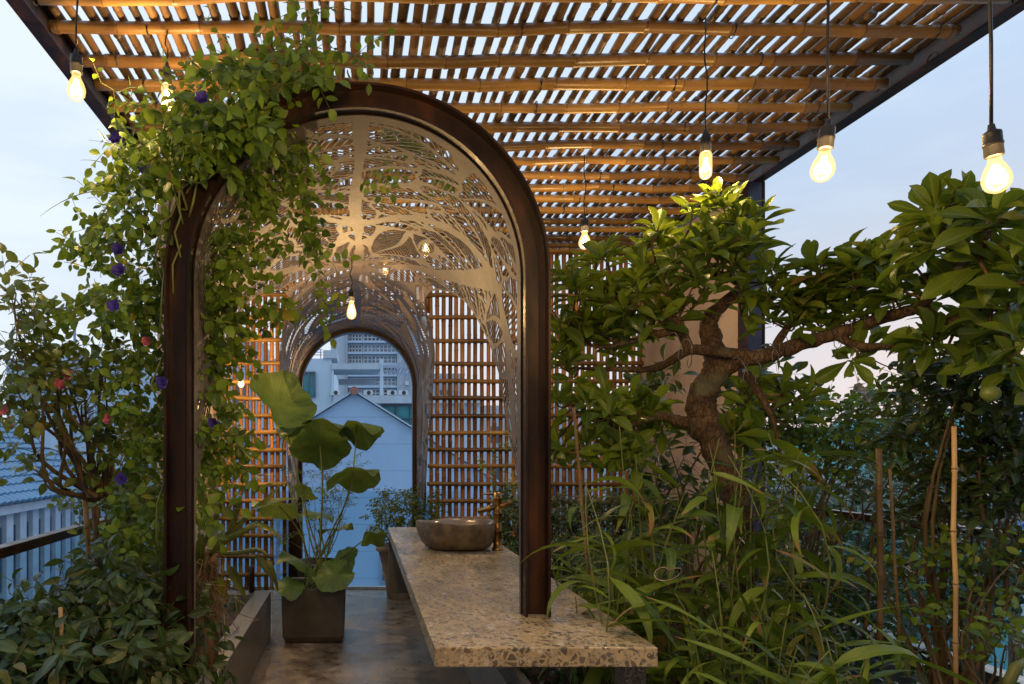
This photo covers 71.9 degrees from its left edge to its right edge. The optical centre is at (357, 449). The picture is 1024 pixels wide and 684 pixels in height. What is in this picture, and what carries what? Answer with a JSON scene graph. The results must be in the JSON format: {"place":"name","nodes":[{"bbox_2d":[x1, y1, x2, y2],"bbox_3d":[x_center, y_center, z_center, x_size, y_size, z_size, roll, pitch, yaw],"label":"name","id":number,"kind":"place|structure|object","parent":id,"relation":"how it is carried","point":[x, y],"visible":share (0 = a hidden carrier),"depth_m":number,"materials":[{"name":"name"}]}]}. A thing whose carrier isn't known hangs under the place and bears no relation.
{"place":"outdoors","nodes":[
{"label":"outdoors","id":0,"kind":"place"},
{"bbox_2d":[0,422,103,656],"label":"tiled house","id":1,"kind":"structure","parent":0,"point":[25,512],"depth_m":16.77,"materials":[{"name":"blue tile"}]},
{"bbox_2d":[0,330,281,469],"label":"office building","id":2,"kind":"structure","parent":0,"point":[51,441],"depth_m":30.00,"materials":[{"name":"concrete"}]},
{"bbox_2d":[79,405,95,420],"bbox_3d":[-11.836,-1.570,29.940,0.703,0.703,0.120,0,0,0],"label":"window","id":3,"kind":"structure","parent":2,"relation":"in","point":[94,414],"depth_m":29.98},
{"bbox_2d":[237,384,250,404],"bbox_3d":[-5.039,-2.391,29.940,0.703,0.938,0.120,0,0,0],"label":"window","id":4,"kind":"structure","parent":2,"relation":"in","point":[237,384],"depth_m":29.98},
{"bbox_2d":[261,427,275,443],"bbox_3d":[-3.867,-0.516,29.940,0.703,0.937,0.120,0,0,0],"label":"window","id":5,"kind":"structure","parent":2,"relation":"in","point":[262,428],"depth_m":29.88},
{"bbox_2d":[242,342,269,358],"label":"distant building","id":6,"kind":"structure","parent":0,"point":[262,350],"depth_m":80.95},
{"bbox_2d":[297,557,332,576],"bbox_3d":[-0.357,1.268,6.350,0.450,0.457,0.450,0,0,0],"label":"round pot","id":7,"kind":"object","parent":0,"point":[301,574],"visible":0.07,"depth_m":6.47,"materials":[{"name":"black plastic"}]},
{"bbox_2d":[276,453,369,564],"bbox_3d":[-0.322,0.540,6.302,0.974,1.139,0.596,0,0,0],"label":"fine leaved shrub","id":8,"kind":"object","parent":7,"relation":"on","point":[324,506],"visible":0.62,"depth_m":6.29,"materials":[{"name":"green plant"}]},
{"bbox_2d":[227,589,469,683],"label":"floor","id":9,"kind":"structure","parent":0,"point":[383,641],"depth_m":4.99,"materials":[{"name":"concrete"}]},
{"bbox_2d":[157,196,219,573],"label":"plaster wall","id":10,"kind":"structure","parent":9,"relation":"on","point":[212,411],"depth_m":6.24,"materials":[{"name":"paint"}]},
{"bbox_2d":[195,591,270,683],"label":"stone planter","id":11,"kind":"object","parent":9,"relation":"on","point":[243,660],"visible":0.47,"depth_m":4.53,"materials":[{"name":"stone"}]},
{"bbox_2d":[0,516,120,558],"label":"glass railing","id":12,"kind":"object","parent":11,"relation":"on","point":[8,549],"visible":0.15,"depth_m":3.09,"materials":[{"name":"metal"}]},
{"bbox_2d":[156,602,246,663],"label":"soil","id":13,"kind":"structure","parent":11,"relation":"in","point":[232,616],"depth_m":4.98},
{"bbox_2d":[58,607,65,683],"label":"garden stake","id":14,"kind":"object","parent":13,"relation":"on","point":[60,614],"visible":0.34,"depth_m":2.20,"materials":[{"name":"wood"}]},
{"bbox_2d":[0,242,163,569],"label":"rose bush","id":15,"kind":"object","parent":13,"relation":"on","point":[46,357],"visible":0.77,"depth_m":2.77,"materials":[{"name":"green plant"}]},
{"bbox_2d":[82,490,91,563],"bbox_3d":[-1.164,0.674,2.999,0.097,1.052,0.035,0,0,0],"label":"garden stake","id":16,"kind":"object","parent":13,"relation":"on","point":[86,527],"visible":0.2,"depth_m":2.99,"materials":[{"name":"wood"}]},
{"bbox_2d":[0,527,209,683],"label":"dark shrub","id":17,"kind":"object","parent":13,"relation":"on","point":[110,624],"visible":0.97,"depth_m":2.35,"materials":[{"name":"green plant"}]},
{"bbox_2d":[44,401,199,640],"bbox_3d":[-1.164,0.472,3.430,0.778,1.452,0.859,0,0,0],"label":"leafy shrub","id":18,"kind":"object","parent":13,"relation":"on","point":[107,507],"visible":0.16,"depth_m":3.39,"materials":[{"name":"green plant"}]},
{"bbox_2d":[193,571,247,683],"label":"trailing plant","id":19,"kind":"object","parent":13,"relation":"on","point":[210,674],"visible":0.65,"depth_m":2.81,"materials":[{"name":"green plant"}]},
{"bbox_2d":[220,617,222,636],"bbox_3d":[-0.862,1.034,4.253,0.024,0.349,0.123,0,0,22],"label":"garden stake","id":20,"kind":"object","parent":13,"relation":"on","point":[221,631],"visible":0.35,"depth_m":4.27,"materials":[{"name":"wood"}]},
{"bbox_2d":[195,459,299,669],"bbox_3d":[-0.615,0.621,3.485,0.648,1.163,0.289,0,0,0],"label":"orchid","id":21,"kind":"object","parent":13,"relation":"on","point":[207,566],"visible":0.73,"depth_m":3.44,"materials":[{"name":"green plant"}]},
{"bbox_2d":[30,0,478,672],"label":"flowering vine","id":22,"kind":"object","parent":13,"relation":"on","point":[204,134],"visible":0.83,"depth_m":2.65,"materials":[{"name":"green plant"}]},
{"bbox_2d":[249,566,253,592],"bbox_3d":[-1.075,0.822,5.386,0.750,0.613,0.047,0,0,0],"label":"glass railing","id":23,"kind":"object","parent":11,"relation":"on","point":[251,579],"visible":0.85,"depth_m":5.37,"materials":[{"name":"metal"}]},
{"bbox_2d":[217,249,286,590],"bbox_3d":[-1.101,-0.307,7.168,0.732,3.584,0.115,0,0,0],"label":"bamboo screen","id":24,"kind":"object","parent":9,"relation":"on","point":[253,398],"visible":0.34,"depth_m":7.17,"materials":[{"name":"wood"}]},
{"bbox_2d":[273,500,291,635],"bbox_3d":[-0.677,1.004,6.250,0.010,0.987,1.580,0,0,0],"label":"glass partition","id":25,"kind":"object","parent":9,"relation":"on","point":[282,528],"visible":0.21,"depth_m":5.89,"materials":[{"name":"glass"}]},
{"bbox_2d":[230,586,385,588],"bbox_3d":[-0.150,0.974,7.330,2.500,1.047,0.040,0,0,0],"label":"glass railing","id":26,"kind":"object","parent":9,"relation":"on","point":[360,587],"visible":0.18,"depth_m":7.31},
{"bbox_2d":[281,577,345,641],"bbox_3d":[-0.341,1.286,5.496,0.495,0.422,0.491,0,0,0],"label":"square planter pot","id":27,"kind":"object","parent":9,"relation":"on","point":[313,615],"visible":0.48,"depth_m":5.26,"materials":[{"name":"stone"}]},
{"bbox_2d":[249,370,385,600],"bbox_3d":[-0.297,0.271,5.334,1.044,1.801,0.876,0,0,0],"label":"lotus plant","id":28,"kind":"object","parent":27,"relation":"in","point":[321,444],"visible":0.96,"depth_m":5.31,"materials":[{"name":"plant"}]},
{"bbox_2d":[288,320,425,576],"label":"steel arch","id":29,"kind":"structure","parent":9,"relation":"on","point":[297,551],"depth_m":7.06,"materials":[{"name":"brown metal"}]},
{"bbox_2d":[193,114,521,648],"bbox_3d":[0.000,-0.253,4.804,1.232,2.006,4.488,0,0,0],"label":"steel vault","id":30,"kind":"object","parent":29,"relation":"attached to","point":[484,278],"visible":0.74,"depth_m":3.25,"materials":[{"name":"metal"}]},
{"bbox_2d":[347,259,355,318],"bbox_3d":[-0.039,-1.054,4.500,0.064,0.393,0.064,0,0,0],"label":"pendant bulb","id":31,"kind":"object","parent":30,"relation":"hanging from","point":[351,311],"visible":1,"depth_m":4.48,"materials":[{"name":"yellow glass"}]},
{"bbox_2d":[376,543,409,599],"bbox_3d":[0.420,1.234,6.900,0.470,0.527,0.470,0,0,0],"label":"clay pot","id":32,"kind":"object","parent":9,"relation":"on","point":[383,553],"visible":0.32,"depth_m":6.79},
{"bbox_2d":[359,483,449,544],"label":"potted shrub","id":33,"kind":"object","parent":32,"relation":"on","point":[396,521],"visible":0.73,"depth_m":6.76,"materials":[{"name":"green plant"}]},
{"bbox_2d":[416,495,431,519],"bbox_3d":[0.606,0.984,6.320,0.012,1.027,1.440,0,0,0],"label":"glass partition","id":34,"kind":"object","parent":9,"relation":"on","point":[424,509],"visible":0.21,"depth_m":6.19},
{"bbox_2d":[427,248,643,555],"bbox_3d":[1.867,-0.312,7.165,2.277,3.598,0.120,0,0,0],"label":"bamboo screen","id":35,"kind":"object","parent":9,"relation":"on","point":[443,317],"visible":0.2,"depth_m":7.17,"materials":[{"name":"wood"}]},
{"bbox_2d":[463,564,1023,683],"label":"stone planter","id":36,"kind":"object","parent":9,"relation":"on","point":[495,675],"depth_m":3.66,"materials":[{"name":"stone"}]},
{"bbox_2d":[637,192,737,580],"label":"plaster wall","id":37,"kind":"structure","parent":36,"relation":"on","point":[728,323],"depth_m":6.15,"materials":[{"name":"paint"}]},
{"bbox_2d":[519,573,927,683],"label":"soil","id":38,"kind":"structure","parent":36,"relation":"in","point":[533,675],"depth_m":3.65,"materials":[{"name":"soil"}]},
{"bbox_2d":[388,527,657,683],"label":"stone counter","id":39,"kind":"object","parent":38,"relation":"on","point":[466,606],"visible":0.77,"depth_m":2.47,"materials":[{"name":"stone"}]},
{"bbox_2d":[164,82,550,683],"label":"steel arch","id":40,"kind":"structure","parent":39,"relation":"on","point":[482,149],"depth_m":2.55,"materials":[{"name":"metal"}]},
{"bbox_2d":[416,518,494,550],"bbox_3d":[0.617,0.529,4.281,0.500,0.177,0.391,0,0,0],"label":"stone basin","id":41,"kind":"object","parent":39,"relation":"on","point":[460,534],"visible":0.98,"depth_m":4.12,"materials":[{"name":"stone"}]},
{"bbox_2d":[477,492,512,549],"bbox_3d":[0.845,0.441,4.200,0.218,0.354,0.068,0,0,0],"label":"brass tap","id":42,"kind":"object","parent":39,"relation":"on","point":[497,506],"visible":0.98,"depth_m":4.18,"materials":[{"name":"metal"}]},
{"bbox_2d":[572,407,589,574],"bbox_3d":[0.984,0.189,3.001,0.080,0.746,0.022,0,0,0],"label":"garden stake","id":43,"kind":"object","parent":38,"relation":"in","point":[580,482],"visible":0.92,"depth_m":3.00,"materials":[{"name":"wood"}]},
{"bbox_2d":[485,479,688,601],"bbox_3d":[1.939,0.725,5.732,1.566,0.965,2.270,0,0,26],"label":"clipped hedge","id":44,"kind":"object","parent":38,"relation":"on","point":[512,545],"visible":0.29,"depth_m":5.70,"materials":[{"name":"green plant"}]},
{"bbox_2d":[476,430,517,535],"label":"screen creeper","id":45,"kind":"object","parent":44,"relation":"on","point":[507,442],"visible":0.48,"depth_m":5.87,"materials":[{"name":"green plant"}]},
{"bbox_2d":[537,502,692,683],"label":"ginger clump","id":46,"kind":"object","parent":38,"relation":"on","point":[588,597],"visible":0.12,"depth_m":3.29,"materials":[{"name":"plant"}]},
{"bbox_2d":[516,476,814,683],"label":"ginger clump","id":47,"kind":"object","parent":38,"relation":"on","point":[649,621],"visible":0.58,"depth_m":2.53,"materials":[{"name":"plant"}]},
{"bbox_2d":[653,567,681,581],"bbox_3d":[1.001,0.403,2.201,0.086,0.049,0.019,0,0,29],"label":"wire loop","id":48,"kind":"object","parent":47,"relation":"hanging from","point":[668,571],"visible":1,"depth_m":2.20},
{"bbox_2d":[621,343,822,633],"bbox_3d":[2.131,0.291,4.118,1.038,1.818,0.866,0,0,19],"label":"broadleaf plant","id":49,"kind":"object","parent":38,"relation":"on","point":[682,480],"visible":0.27,"depth_m":4.08,"materials":[{"name":"green plant"}]},
{"bbox_2d":[572,426,926,683],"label":"ginger clump","id":50,"kind":"object","parent":38,"relation":"on","point":[763,546],"visible":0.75,"depth_m":2.66,"materials":[{"name":"plant"}]},
{"bbox_2d":[521,548,1020,683],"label":"ground cover","id":51,"kind":"object","parent":38,"relation":"on","point":[914,677],"visible":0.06,"depth_m":3.48,"materials":[{"name":"green plant"}]},
{"bbox_2d":[875,449,883,643],"bbox_3d":[2.103,0.401,2.750,0.032,0.806,0.029,0,0,0],"label":"garden stake","id":52,"kind":"object","parent":51,"relation":"on","point":[880,536],"visible":0.94,"depth_m":2.74,"materials":[{"name":"wood"}]},
{"bbox_2d":[685,487,875,675],"bbox_3d":[2.336,0.693,3.802,0.905,1.022,1.082,0,0,36],"label":"ginger clump","id":53,"kind":"object","parent":38,"relation":"on","point":[779,589],"visible":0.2,"depth_m":3.64,"materials":[{"name":"plant"}]},
{"bbox_2d":[551,169,1023,683],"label":"bonsai tree","id":54,"kind":"object","parent":38,"relation":"on","point":[956,217],"visible":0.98,"depth_m":3.11,"materials":[{"name":"green plant"}]},
{"bbox_2d":[612,593,974,683],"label":"ginger clump","id":55,"kind":"object","parent":38,"relation":"on","point":[829,673],"visible":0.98,"depth_m":2.26,"materials":[{"name":"plant"}]},
{"bbox_2d":[708,357,962,642],"bbox_3d":[2.650,0.352,3.797,1.206,1.692,0.892,0,0,24],"label":"white rose bush","id":56,"kind":"object","parent":38,"relation":"on","point":[853,436],"visible":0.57,"depth_m":3.72,"materials":[{"name":"green plant"}]},
{"bbox_2d":[721,525,965,646],"bbox_3d":[2.778,0.823,3.967,0.792,0.768,1.180,0,0,-37],"label":"shrub","id":57,"kind":"object","parent":38,"relation":"on","point":[848,593],"visible":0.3,"depth_m":3.89,"materials":[{"name":"green plant"}]},
{"bbox_2d":[863,512,875,629],"bbox_3d":[2.627,0.624,3.501,0.063,0.601,0.022,0,0,-7],"label":"garden stake","id":58,"kind":"object","parent":38,"relation":"in","point":[871,546],"visible":0.59,"depth_m":3.50,"materials":[{"name":"brown plant"}]},
{"bbox_2d":[888,469,900,636],"bbox_3d":[2.242,0.440,2.850,0.050,0.714,0.017,0,0,0],"label":"garden stake","id":59,"kind":"object","parent":38,"relation":"in","point":[895,576],"visible":0.98,"depth_m":2.85,"materials":[{"name":"wood"}]},
{"bbox_2d":[824,304,1023,683],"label":"citrus tree","id":60,"kind":"object","parent":38,"relation":"on","point":[1002,424],"visible":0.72,"depth_m":2.95,"materials":[{"name":"green plant"}]},
{"bbox_2d":[839,502,1023,683],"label":"rambling shrub","id":61,"kind":"object","parent":38,"relation":"on","point":[983,634],"visible":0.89,"depth_m":2.74,"materials":[{"name":"green plant"}]},
{"bbox_2d":[1001,658,1023,683],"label":"leaf","id":62,"kind":"object","parent":61,"relation":"attached to","point":[1013,672],"visible":1,"depth_m":2.29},
{"bbox_2d":[950,426,958,683],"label":"garden stake","id":63,"kind":"object","parent":38,"relation":"on","point":[953,533],"visible":0.98,"depth_m":2.15,"materials":[{"name":"wood"}]},
{"bbox_2d":[738,181,764,582],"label":"steel column","id":64,"kind":"structure","parent":36,"relation":"on","point":[754,191],"depth_m":5.20,"materials":[{"name":"metal"}]},
{"bbox_2d":[6,0,1023,255],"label":"bamboo pergola","id":65,"kind":"object","parent":64,"relation":"on","point":[936,40],"visible":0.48,"depth_m":3.83,"materials":[{"name":"brown wood"}]},
{"bbox_2d":[67,0,85,101],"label":"pendant bulb","id":66,"kind":"object","parent":65,"relation":"hanging from","point":[76,90],"visible":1,"depth_m":2.33,"materials":[{"name":"yellow glass"}]},
{"bbox_2d":[161,30,172,110],"bbox_3d":[-0.937,-1.883,3.360,0.056,0.434,0.056,0,0,0],"label":"pendant bulb","id":67,"kind":"object","parent":65,"relation":"hanging from","point":[165,86],"visible":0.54,"depth_m":3.34,"materials":[{"name":"yellow glass"}]},
{"bbox_2d":[238,325,243,387],"bbox_3d":[-1.073,-1.333,6.300,0.062,1.534,0.062,0,0,0],"label":"pendant bulb","id":68,"kind":"object","parent":65,"relation":"hanging from","point":[240,384],"visible":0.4,"depth_m":6.28,"materials":[{"name":"yellow glass"}]},
{"bbox_2d":[285,253,428,313],"bbox_3d":[0.001,-1.746,7.167,1.521,0.640,0.110,0,0,0],"label":"bamboo screen","id":69,"kind":"object","parent":65,"relation":"attached to","point":[426,301],"visible":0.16,"depth_m":7.17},
{"bbox_2d":[421,171,429,252],"bbox_3d":[0.490,-1.741,4.900,0.062,0.719,0.062,0,0,0],"label":"pendant bulb","id":70,"kind":"object","parent":65,"relation":"hanging from","point":[427,232],"visible":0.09,"depth_m":4.89,"materials":[{"name":"yellow glass"}]},
{"bbox_2d":[579,155,589,249],"bbox_3d":[1.621,-1.763,4.870,0.083,0.675,0.083,0,0,0],"label":"pendant bulb","id":71,"kind":"object","parent":65,"relation":"hanging from","point":[584,226],"visible":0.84,"depth_m":4.85,"materials":[{"name":"yellow glass"}]},
{"bbox_2d":[699,17,711,179],"bbox_3d":[1.694,-1.706,3.320,0.058,0.788,0.058,0,0,0],"label":"pendant bulb","id":72,"kind":"object","parent":65,"relation":"hanging from","point":[705,164],"visible":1,"depth_m":3.30,"materials":[{"name":"yellow glass"}]},
{"bbox_2d":[810,0,835,182],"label":"pendant bulb","id":73,"kind":"object","parent":65,"relation":"hanging from","point":[823,167],"visible":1,"depth_m":1.74,"materials":[{"name":"yellow glass"}]},
{"bbox_2d":[980,0,1012,193],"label":"pendant bulb","id":74,"kind":"object","parent":65,"relation":"hanging from","point":[997,176],"visible":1,"depth_m":1.44,"materials":[{"name":"yellow glass"}]},
{"bbox_2d":[769,503,1019,542],"bbox_3d":[3.150,0.743,3.140,0.060,0.685,4.080,0,0,0],"label":"glass railing","id":75,"kind":"object","parent":36,"relation":"on","point":[867,517],"visible":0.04,"depth_m":4.18,"materials":[{"name":"metal"}]},
{"bbox_2d":[220,386,516,585],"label":"gable house","id":76,"kind":"structure","parent":0,"point":[388,454],"depth_m":14.00,"materials":[{"name":"paint"}]},
{"bbox_2d":[380,560,384,582],"bbox_3d":[0.722,2.439,13.970,0.525,0.591,0.060,0,0,0],"label":"window","id":77,"kind":"structure","parent":76,"relation":"in","point":[382,580],"depth_m":13.94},
{"bbox_2d":[331,304,420,394],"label":"apartment tower","id":78,"kind":"structure","parent":0,"point":[357,348],"depth_m":62.38,"materials":[{"name":"concrete"}]},
{"bbox_2d":[348,334,361,340],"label":"window","id":79,"kind":"structure","parent":78,"relation":"in","point":[351,337],"depth_m":62.38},
{"bbox_2d":[348,344,361,351],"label":"window","id":80,"kind":"structure","parent":78,"relation":"in","point":[351,347],"depth_m":62.38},
{"bbox_2d":[348,355,361,362],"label":"window","id":81,"kind":"structure","parent":78,"relation":"in","point":[351,358],"depth_m":62.38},
{"bbox_2d":[363,334,383,340],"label":"window","id":82,"kind":"structure","parent":78,"relation":"in","point":[365,337],"depth_m":62.41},
{"bbox_2d":[363,344,395,351],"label":"window","id":83,"kind":"structure","parent":78,"relation":"in","point":[366,347],"depth_m":62.41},
{"bbox_2d":[363,355,395,362],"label":"window","id":84,"kind":"structure","parent":78,"relation":"in","point":[366,358],"depth_m":62.41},
{"bbox_2d":[363,378,395,385],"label":"window","id":85,"kind":"structure","parent":78,"relation":"in","point":[386,381],"depth_m":62.38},
{"bbox_2d":[363,389,395,394],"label":"window","id":86,"kind":"structure","parent":78,"relation":"in","point":[375,391],"depth_m":62.38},
{"bbox_2d":[379,368,395,374],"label":"window","id":87,"kind":"structure","parent":78,"relation":"in","point":[385,368],"depth_m":62.40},
{"bbox_2d":[303,349,479,463],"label":"weathered building","id":88,"kind":"structure","parent":0,"point":[320,383],"depth_m":24.00,"materials":[{"name":"concrete"}]},
{"bbox_2d":[303,371,315,396],"bbox_3d":[-1.706,-2.269,23.940,0.488,0.900,0.120,0,0,0],"label":"window","id":89,"kind":"structure","parent":88,"relation":"in","point":[309,382],"depth_m":23.98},
{"bbox_2d":[381,405,411,425],"bbox_3d":[1.584,-1.059,23.940,1.519,0.994,0.120,0,0,0],"label":"window","id":90,"kind":"structure","parent":88,"relation":"in","point":[404,412],"depth_m":23.98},
{"bbox_2d":[427,373,459,394],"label":"distant building","id":91,"kind":"structure","parent":0,"point":[440,385],"depth_m":70.00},
{"bbox_2d":[483,405,511,540],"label":"distant building","id":92,"kind":"structure","parent":0,"point":[497,442],"depth_m":55.00,"materials":[{"name":"concrete"}]},
{"bbox_2d":[490,427,498,442],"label":"window","id":93,"kind":"structure","parent":92,"relation":"in","point":[497,428],"depth_m":54.94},
{"bbox_2d":[490,468,498,479],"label":"window","id":94,"kind":"structure","parent":92,"relation":"in","point":[497,472],"depth_m":54.94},
{"bbox_2d":[0,0,1023,426],"label":"sky","id":95,"kind":"structure","parent":0,"point":[936,124],"materials":[{"name":"blue"}]},
{"bbox_2d":[515,403,580,534],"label":"distant building","id":96,"kind":"structure","parent":0,"point":[560,471],"depth_m":60.00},
{"bbox_2d":[572,426,630,549],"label":"distant building","id":97,"kind":"structure","parent":0,"point":[604,473],"depth_m":52.39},
{"bbox_2d":[603,468,630,498],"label":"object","id":98,"kind":"object","parent":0,"point":[604,490],"visible":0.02,"depth_m":17.94,"materials":[{"name":"green glass"}]},
{"bbox_2d":[765,462,853,547],"bbox_3d":[10.086,8.307,17.243,4.255,16.405,3.941,0,0,0],"label":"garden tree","id":99,"kind":"object","parent":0,"point":[773,490],"visible":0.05,"depth_m":16.63,"materials":[{"name":"green plant"}]},
{"bbox_2d":[767,462,866,603],"bbox_3d":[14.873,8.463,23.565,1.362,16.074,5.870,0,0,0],"label":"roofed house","id":100,"kind":"structure","parent":0,"point":[827,494],"depth_m":21.64,"materials":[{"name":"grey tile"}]},
{"bbox_2d":[796,415,1023,642],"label":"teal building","id":101,"kind":"structure","parent":0,"point":[892,482],"depth_m":33.30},
{"bbox_2d":[916,491,1023,528],"bbox_3d":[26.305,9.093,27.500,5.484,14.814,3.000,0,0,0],"label":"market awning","id":102,"kind":"object","parent":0,"point":[1000,525],"depth_m":26.15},
{"bbox_2d":[943,444,1022,675],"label":"garden tree","id":103,"kind":"object","parent":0,"point":[1010,654],"visible":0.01,"depth_m":20.98,"materials":[{"name":"green plant"}]},
{"bbox_2d":[948,550,1023,675],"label":"house","id":104,"kind":"structure","parent":0,"point":[998,652],"depth_m":24.00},
{"bbox_3d":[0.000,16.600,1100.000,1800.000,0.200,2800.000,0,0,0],"label":"ground","id":105,"kind":"structure","parent":0,"visible":0},
{"bbox_2d":[104,457,156,605],"bbox_3d":[-6.794,8.374,23.791,3.105,16.252,7.060,0,0,0],"label":"gabled annex","id":106,"kind":"object","parent":105,"relation":"on","point":[150,482],"depth_m":21.20,"materials":[{"name":"blue tile"}]},
{"bbox_2d":[765,470,826,521],"bbox_3d":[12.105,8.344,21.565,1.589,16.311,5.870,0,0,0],"label":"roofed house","id":107,"kind":"structure","parent":105,"relation":"on","point":[787,484],"depth_m":19.29,"materials":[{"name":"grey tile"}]},
{"bbox_2d":[766,480,922,597],"bbox_3d":[10.162,8.578,14.923,3.476,15.862,3.646,0,0,-38],"label":"garden tree","id":108,"kind":"object","parent":105,"relation":"on","point":[857,501],"visible":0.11,"depth_m":14.38,"materials":[{"name":"green plant"}]},
{"bbox_2d":[780,530,951,641],"bbox_3d":[9.404,8.984,12.774,3.000,15.050,2.984,0,0,0],"label":"garden tree","id":109,"kind":"object","parent":105,"relation":"on","point":[866,547],"visible":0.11,"depth_m":12.43,"materials":[{"name":"green plant"}]},
{"bbox_2d":[808,459,938,552],"bbox_3d":[14.144,8.277,19.079,4.103,16.464,3.760,0,0,-15],"label":"garden tree","id":110,"kind":"object","parent":105,"relation":"on","point":[872,476],"visible":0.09,"depth_m":18.89,"materials":[{"name":"green plant"}]},
{"bbox_2d":[806,482,999,651],"bbox_3d":[10.782,8.579,14.141,3.121,15.861,3.847,0,0,0],"label":"garden tree","id":111,"kind":"object","parent":105,"relation":"on","point":[886,537],"visible":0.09,"depth_m":13.41,"materials":[{"name":"green plant"}]},
{"bbox_2d":[847,412,993,636],"bbox_3d":[17.896,7.652,22.137,4.776,17.715,5.177,0,0,0],"label":"garden tree","id":112,"kind":"object","parent":105,"relation":"on","point":[885,479],"visible":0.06,"depth_m":21.65,"materials":[{"name":"green plant"}]},
{"bbox_2d":[871,449,1023,651],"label":"garden tree","id":113,"kind":"object","parent":105,"relation":"on","point":[981,525],"visible":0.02,"depth_m":16.37,"materials":[{"name":"green plant"}]},
{"bbox_2d":[907,521,1023,643],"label":"garden tree","id":114,"kind":"object","parent":105,"relation":"on","point":[963,586],"visible":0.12,"depth_m":13.32,"materials":[{"name":"green plant"}]}
]}

